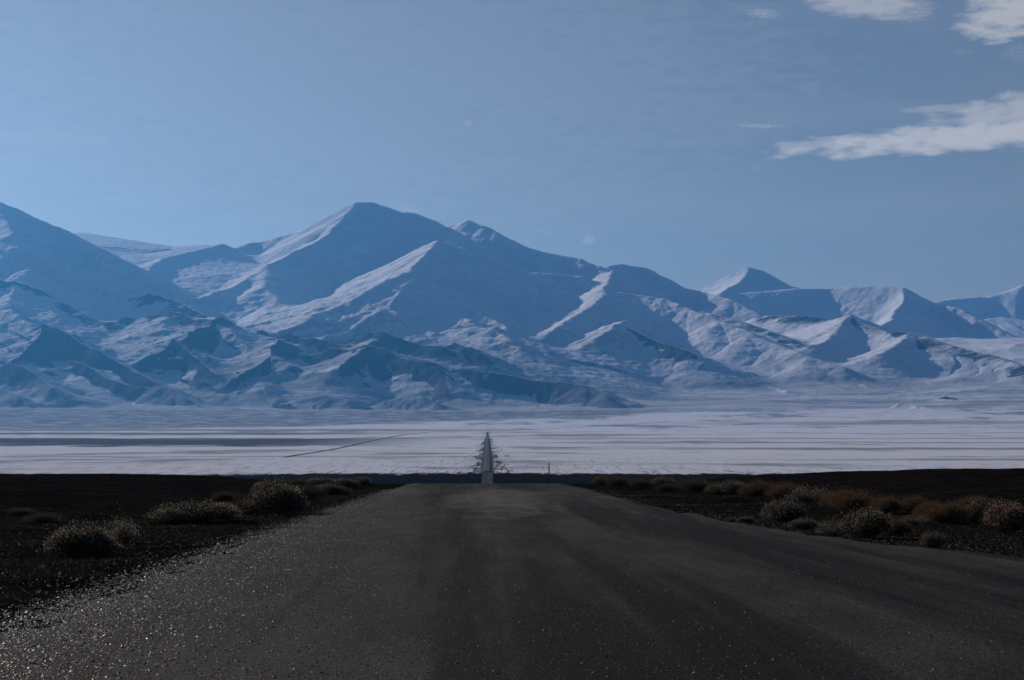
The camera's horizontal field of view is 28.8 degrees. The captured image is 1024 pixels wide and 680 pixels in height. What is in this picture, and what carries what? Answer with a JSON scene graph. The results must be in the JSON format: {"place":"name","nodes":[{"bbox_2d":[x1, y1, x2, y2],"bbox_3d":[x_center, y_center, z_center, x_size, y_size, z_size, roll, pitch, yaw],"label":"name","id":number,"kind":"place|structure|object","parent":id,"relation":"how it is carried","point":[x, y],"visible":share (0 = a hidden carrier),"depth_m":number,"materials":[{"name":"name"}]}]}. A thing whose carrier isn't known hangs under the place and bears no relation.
{"place":"outdoors","nodes":[
{"label":"outdoors","id":0,"kind":"place"},
{"bbox_2d":[285,421,667,456],"bbox_3d":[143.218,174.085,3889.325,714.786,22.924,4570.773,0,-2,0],"label":"dirt track","id":1,"kind":"structure","parent":0,"point":[400,435],"depth_m":2637.19,"materials":[{"name":"soil"}]},
{"bbox_2d":[483,432,491,471],"bbox_3d":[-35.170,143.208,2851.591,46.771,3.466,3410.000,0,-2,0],"label":"road","id":2,"kind":"structure","parent":0,"point":[487,464],"depth_m":1566.38,"materials":[{"name":"grey asphalt"}]},
{"bbox_2d":[0,202,1023,430],"bbox_3d":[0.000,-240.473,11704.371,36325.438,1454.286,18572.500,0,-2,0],"label":"mountains","id":3,"kind":"structure","parent":0,"point":[363,316],"depth_m":9734.91,"materials":[{"name":"white snow"}]},
{"bbox_2d":[0,472,1023,679],"bbox_3d":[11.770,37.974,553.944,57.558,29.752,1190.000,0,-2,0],"label":"road","id":4,"kind":"structure","parent":0,"point":[662,568],"depth_m":22.49,"materials":[{"name":"grey asphalt"}]},
{"bbox_2d":[0,489,461,679],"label":"shoulder stones","id":5,"kind":"object","parent":4,"relation":"on","point":[93,595],"visible":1,"depth_m":23.20,"materials":[{"name":"grey gravel"}]},
{"bbox_2d":[0,486,1023,679],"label":"road stones","id":6,"kind":"object","parent":4,"relation":"on","point":[497,674],"visible":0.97,"depth_m":21.13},
{"bbox_2d":[0,431,1023,479],"bbox_3d":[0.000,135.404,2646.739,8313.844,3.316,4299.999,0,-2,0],"label":"snow plain","id":7,"kind":"structure","parent":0,"point":[529,454],"depth_m":1809.38,"materials":[{"name":"white snow"}]},
{"bbox_2d":[0,468,1023,631],"bbox_3d":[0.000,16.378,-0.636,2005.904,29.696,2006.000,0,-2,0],"label":"ground","id":8,"kind":"structure","parent":0,"point":[49,496],"depth_m":71.33,"materials":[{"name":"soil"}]},
{"bbox_2d":[4,508,36,513],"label":"shrub","id":9,"kind":"object","parent":8,"relation":"on","point":[21,511],"visible":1,"depth_m":57.25,"materials":[{"name":"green plant"}]},
{"bbox_2d":[21,511,67,522],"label":"shrub","id":10,"kind":"object","parent":8,"relation":"on","point":[36,517],"visible":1,"depth_m":50.78,"materials":[{"name":"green plant"}]},
{"bbox_2d":[42,517,123,557],"bbox_3d":[-7.490,3.473,34.887,1.364,0.764,1.433,-1,-2,18],"label":"desert shrub","id":11,"kind":"object","parent":8,"relation":"on","point":[86,543],"visible":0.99,"depth_m":34.64,"materials":[{"name":"green plant"}]},
{"bbox_2d":[101,516,141,541],"bbox_3d":[-7.811,3.708,39.837,1.316,0.672,0.940,-4,-4,60],"label":"wispy shrub","id":12,"kind":"object","parent":8,"relation":"on","point":[122,534],"visible":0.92,"depth_m":39.74,"materials":[{"name":"beige plant"}]},
{"bbox_2d":[143,498,246,522],"bbox_3d":[-8.212,4.382,51.291,2.571,0.683,2.702,0,-2,9],"label":"desert shrub","id":13,"kind":"object","parent":8,"relation":"on","point":[202,512],"visible":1,"depth_m":51.05,"materials":[{"name":"green plant"}]},
{"bbox_2d":[211,490,237,500],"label":"shrub","id":14,"kind":"object","parent":8,"relation":"on","point":[225,496],"visible":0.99,"depth_m":74.75,"materials":[{"name":"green plant"}]},
{"bbox_2d":[215,502,241,519],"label":"flowering shrub","id":15,"kind":"object","parent":8,"relation":"on","point":[228,513],"visible":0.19,"depth_m":52.83,"materials":[{"name":"green plant"}]},
{"bbox_2d":[230,492,259,513],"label":"shrub","id":16,"kind":"object","parent":8,"relation":"on","point":[240,502],"visible":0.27,"depth_m":63.09,"materials":[{"name":"brown plant"}]},
{"bbox_2d":[249,479,284,494],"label":"desert shrub","id":17,"kind":"object","parent":8,"relation":"on","point":[261,484],"visible":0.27,"depth_m":85.04,"materials":[{"name":"beige plant"}]},
{"bbox_2d":[242,476,310,514],"bbox_3d":[-7.072,4.658,59.698,2.093,1.269,1.991,0,-2,-1],"label":"desert shrub","id":18,"kind":"object","parent":8,"relation":"on","point":[274,500],"visible":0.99,"depth_m":59.44,"materials":[{"name":"green plant"}]},
{"bbox_2d":[279,477,308,487],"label":"shrub","id":19,"kind":"object","parent":8,"relation":"on","point":[295,483],"visible":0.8,"depth_m":109.91,"materials":[{"name":"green plant"}]},
{"bbox_2d":[288,481,332,501],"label":"shrub","id":20,"kind":"object","parent":8,"relation":"on","point":[310,493],"visible":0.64,"depth_m":75.22,"materials":[{"name":"green plant"}]},
{"bbox_2d":[306,476,338,486],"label":"desert shrub","id":21,"kind":"object","parent":8,"relation":"on","point":[317,481],"visible":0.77,"depth_m":112.05,"materials":[{"name":"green plant"}]},
{"bbox_2d":[313,482,351,493],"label":"desert shrub","id":22,"kind":"object","parent":8,"relation":"on","point":[331,489],"visible":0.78,"depth_m":94.00,"materials":[{"name":"green plant"}]},
{"bbox_2d":[334,478,359,486],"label":"desert shrub","id":23,"kind":"object","parent":8,"relation":"on","point":[345,482],"visible":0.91,"depth_m":113.13,"materials":[{"name":"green plant"}]},
{"bbox_2d":[352,476,371,484],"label":"desert shrub","id":24,"kind":"object","parent":8,"relation":"on","point":[362,480],"visible":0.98,"depth_m":137.74,"materials":[{"name":"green plant"}]},
{"bbox_2d":[0,486,1022,623],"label":"verge stones","id":25,"kind":"object","parent":8,"relation":"on","point":[48,585],"visible":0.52,"depth_m":38.63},
{"bbox_2d":[548,463,549,483],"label":"marker post","id":26,"kind":"object","parent":8,"relation":"on","point":[549,474],"visible":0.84,"depth_m":133.72,"materials":[{"name":"paint"}]},
{"bbox_2d":[589,474,611,484],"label":"tussock","id":27,"kind":"object","parent":8,"relation":"on","point":[598,480],"visible":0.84,"depth_m":142.75,"materials":[{"name":"brown plant"}]},
{"bbox_2d":[602,475,631,485],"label":"shrub","id":28,"kind":"object","parent":8,"relation":"on","point":[619,481],"visible":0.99,"depth_m":133.87,"materials":[{"name":"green plant"}]},
{"bbox_2d":[626,477,654,488],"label":"shrub","id":29,"kind":"object","parent":8,"relation":"on","point":[638,484],"visible":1,"depth_m":113.40,"materials":[{"name":"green plant"}]},
{"bbox_2d":[629,471,675,481],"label":"shrub","id":30,"kind":"object","parent":8,"relation":"on","point":[648,478],"visible":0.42,"depth_m":134.04,"materials":[{"name":"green plant"}]},
{"bbox_2d":[650,476,677,485],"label":"desert shrub","id":31,"kind":"object","parent":8,"relation":"on","point":[659,481],"visible":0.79,"depth_m":130.44,"materials":[{"name":"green plant"}]},
{"bbox_2d":[653,481,683,491],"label":"shrub","id":32,"kind":"object","parent":8,"relation":"on","point":[670,487],"visible":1,"depth_m":106.78,"materials":[{"name":"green plant"}]},
{"bbox_2d":[676,478,703,486],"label":"shrub","id":33,"kind":"object","parent":8,"relation":"on","point":[681,482],"visible":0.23,"depth_m":114.47,"materials":[{"name":"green plant"}]},
{"bbox_2d":[677,479,714,491],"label":"shrub","id":34,"kind":"object","parent":8,"relation":"on","point":[695,485],"visible":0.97,"depth_m":107.58,"materials":[{"name":"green plant"}]},
{"bbox_2d":[703,482,723,493],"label":"desert shrub","id":35,"kind":"object","parent":8,"relation":"on","point":[712,489],"visible":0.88,"depth_m":96.36,"materials":[{"name":"green plant"}]},
{"bbox_2d":[725,516,736,521],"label":"desert shrub","id":36,"kind":"object","parent":8,"relation":"on","point":[731,519],"visible":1,"depth_m":52.52,"materials":[{"name":"green plant"}]},
{"bbox_2d":[718,478,746,493],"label":"desert shrub","id":37,"kind":"object","parent":8,"relation":"on","point":[729,487],"visible":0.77,"depth_m":95.31,"materials":[{"name":"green plant"}]},
{"bbox_2d":[736,515,753,522],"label":"desert shrub","id":38,"kind":"object","parent":8,"relation":"on","point":[745,519],"visible":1,"depth_m":51.68,"materials":[{"name":"green plant"}]},
{"bbox_2d":[735,480,773,495],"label":"tussock","id":39,"kind":"object","parent":8,"relation":"on","point":[755,489],"visible":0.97,"depth_m":87.98,"materials":[{"name":"brown plant"}]},
{"bbox_2d":[758,497,807,522],"bbox_3d":[7.117,4.415,52.021,1.385,0.704,1.465,-1,-2,16],"label":"flowering shrub","id":40,"kind":"object","parent":8,"relation":"on","point":[784,512],"visible":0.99,"depth_m":51.75,"materials":[{"name":"green plant"}]},
{"bbox_2d":[763,480,803,497],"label":"tussock","id":41,"kind":"object","parent":8,"relation":"on","point":[781,490],"visible":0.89,"depth_m":84.41,"materials":[{"name":"brown plant"}]},
{"bbox_2d":[792,484,812,497],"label":"tussock","id":42,"kind":"object","parent":8,"relation":"on","point":[802,489],"visible":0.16,"depth_m":86.26,"materials":[{"name":"brown plant"}]},
{"bbox_2d":[787,516,822,529],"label":"desert shrub","id":43,"kind":"object","parent":8,"relation":"on","point":[804,524],"visible":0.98,"depth_m":46.77,"materials":[{"name":"green plant"}]},
{"bbox_2d":[782,482,827,501],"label":"wispy shrub","id":44,"kind":"object","parent":8,"relation":"on","point":[806,496],"visible":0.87,"depth_m":78.21,"materials":[{"name":"beige plant"}]},
{"bbox_2d":[815,491,840,507],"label":"tussock","id":45,"kind":"object","parent":8,"relation":"on","point":[824,502],"visible":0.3,"depth_m":67.30,"materials":[{"name":"brown plant"}]},
{"bbox_2d":[814,520,849,536],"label":"wispy shrub","id":46,"kind":"object","parent":8,"relation":"on","point":[833,532],"visible":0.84,"depth_m":42.47,"materials":[{"name":"green plant"}]},
{"bbox_2d":[823,483,881,511],"bbox_3d":[11.043,5.140,64.888,2.176,1.029,2.232,1,-3,-29],"label":"tussock","id":47,"kind":"object","parent":8,"relation":"on","point":[855,501],"visible":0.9,"depth_m":64.66,"materials":[{"name":"brown plant"}]},
{"bbox_2d":[837,505,896,538],"bbox_3d":[7.461,3.798,41.799,1.244,0.738,1.316,0,-2,6],"label":"flowering shrub","id":48,"kind":"object","parent":8,"relation":"on","point":[862,524],"visible":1,"depth_m":41.68,"materials":[{"name":"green plant"}]},
{"bbox_2d":[864,493,906,512],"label":"tussock","id":49,"kind":"object","parent":8,"relation":"on","point":[890,505],"visible":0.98,"depth_m":59.64,"materials":[{"name":"brown plant"}]},
{"bbox_2d":[879,514,914,535],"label":"tussock","id":50,"kind":"object","parent":8,"relation":"on","point":[900,527],"visible":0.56,"depth_m":43.26,"materials":[{"name":"brown plant"}]},
{"bbox_2d":[893,493,931,511],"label":"tussock","id":51,"kind":"object","parent":8,"relation":"on","point":[910,503],"visible":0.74,"depth_m":60.83,"materials":[{"name":"brown plant"}]},
{"bbox_2d":[899,514,930,524],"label":"wispy shrub","id":52,"kind":"object","parent":8,"relation":"on","point":[919,521],"visible":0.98,"depth_m":50.68,"materials":[{"name":"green plant"}]},
{"bbox_2d":[912,499,941,515],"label":"tussock","id":53,"kind":"object","parent":8,"relation":"on","point":[919,508],"visible":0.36,"depth_m":57.39,"materials":[{"name":"brown plant"}]},
{"bbox_2d":[919,531,947,548],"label":"flowering shrub","id":54,"kind":"object","parent":8,"relation":"on","point":[930,540],"visible":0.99,"depth_m":37.05,"materials":[{"name":"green plant"}]},
{"bbox_2d":[916,498,976,522],"bbox_3d":[11.233,4.378,51.547,1.662,0.780,1.704,2,-3,-45],"label":"tussock","id":55,"kind":"object","parent":8,"relation":"on","point":[952,512],"visible":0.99,"depth_m":51.33,"materials":[{"name":"brown plant"}]},
{"bbox_2d":[957,494,989,504],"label":"tussock","id":56,"kind":"object","parent":8,"relation":"on","point":[968,499],"visible":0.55,"depth_m":66.99,"materials":[{"name":"brown plant"}]},
{"bbox_2d":[962,497,995,522],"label":"flowering shrub","id":57,"kind":"object","parent":8,"relation":"on","point":[978,507],"visible":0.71,"depth_m":51.99,"materials":[{"name":"brown plant"}]},
{"bbox_2d":[980,499,1011,503],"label":"shrub","id":58,"kind":"object","parent":8,"relation":"on","point":[995,500],"visible":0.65,"depth_m":66.68,"materials":[{"name":"brown plant"}]},
{"bbox_2d":[979,500,1023,533],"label":"flowering shrub","id":59,"kind":"object","parent":8,"relation":"on","point":[1009,518],"visible":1,"depth_m":45.05,"materials":[{"name":"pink plant"}]},
{"bbox_2d":[0,0,1023,301],"label":"sky","id":60,"kind":"structure","parent":0,"point":[805,144],"materials":[{"name":"blue"}]},
{"bbox_2d":[602,489,1023,556],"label":"edge gravel","id":61,"kind":"structure","parent":0,"point":[832,527],"depth_m":43.20,"materials":[{"name":"grey gravel"}]},
{"bbox_2d":[959,500,976,521],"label":"shrub","id":62,"kind":"object","parent":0,"point":[963,519],"visible":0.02,"depth_m":52.84,"materials":[{"name":"brown plant"}]}
]}

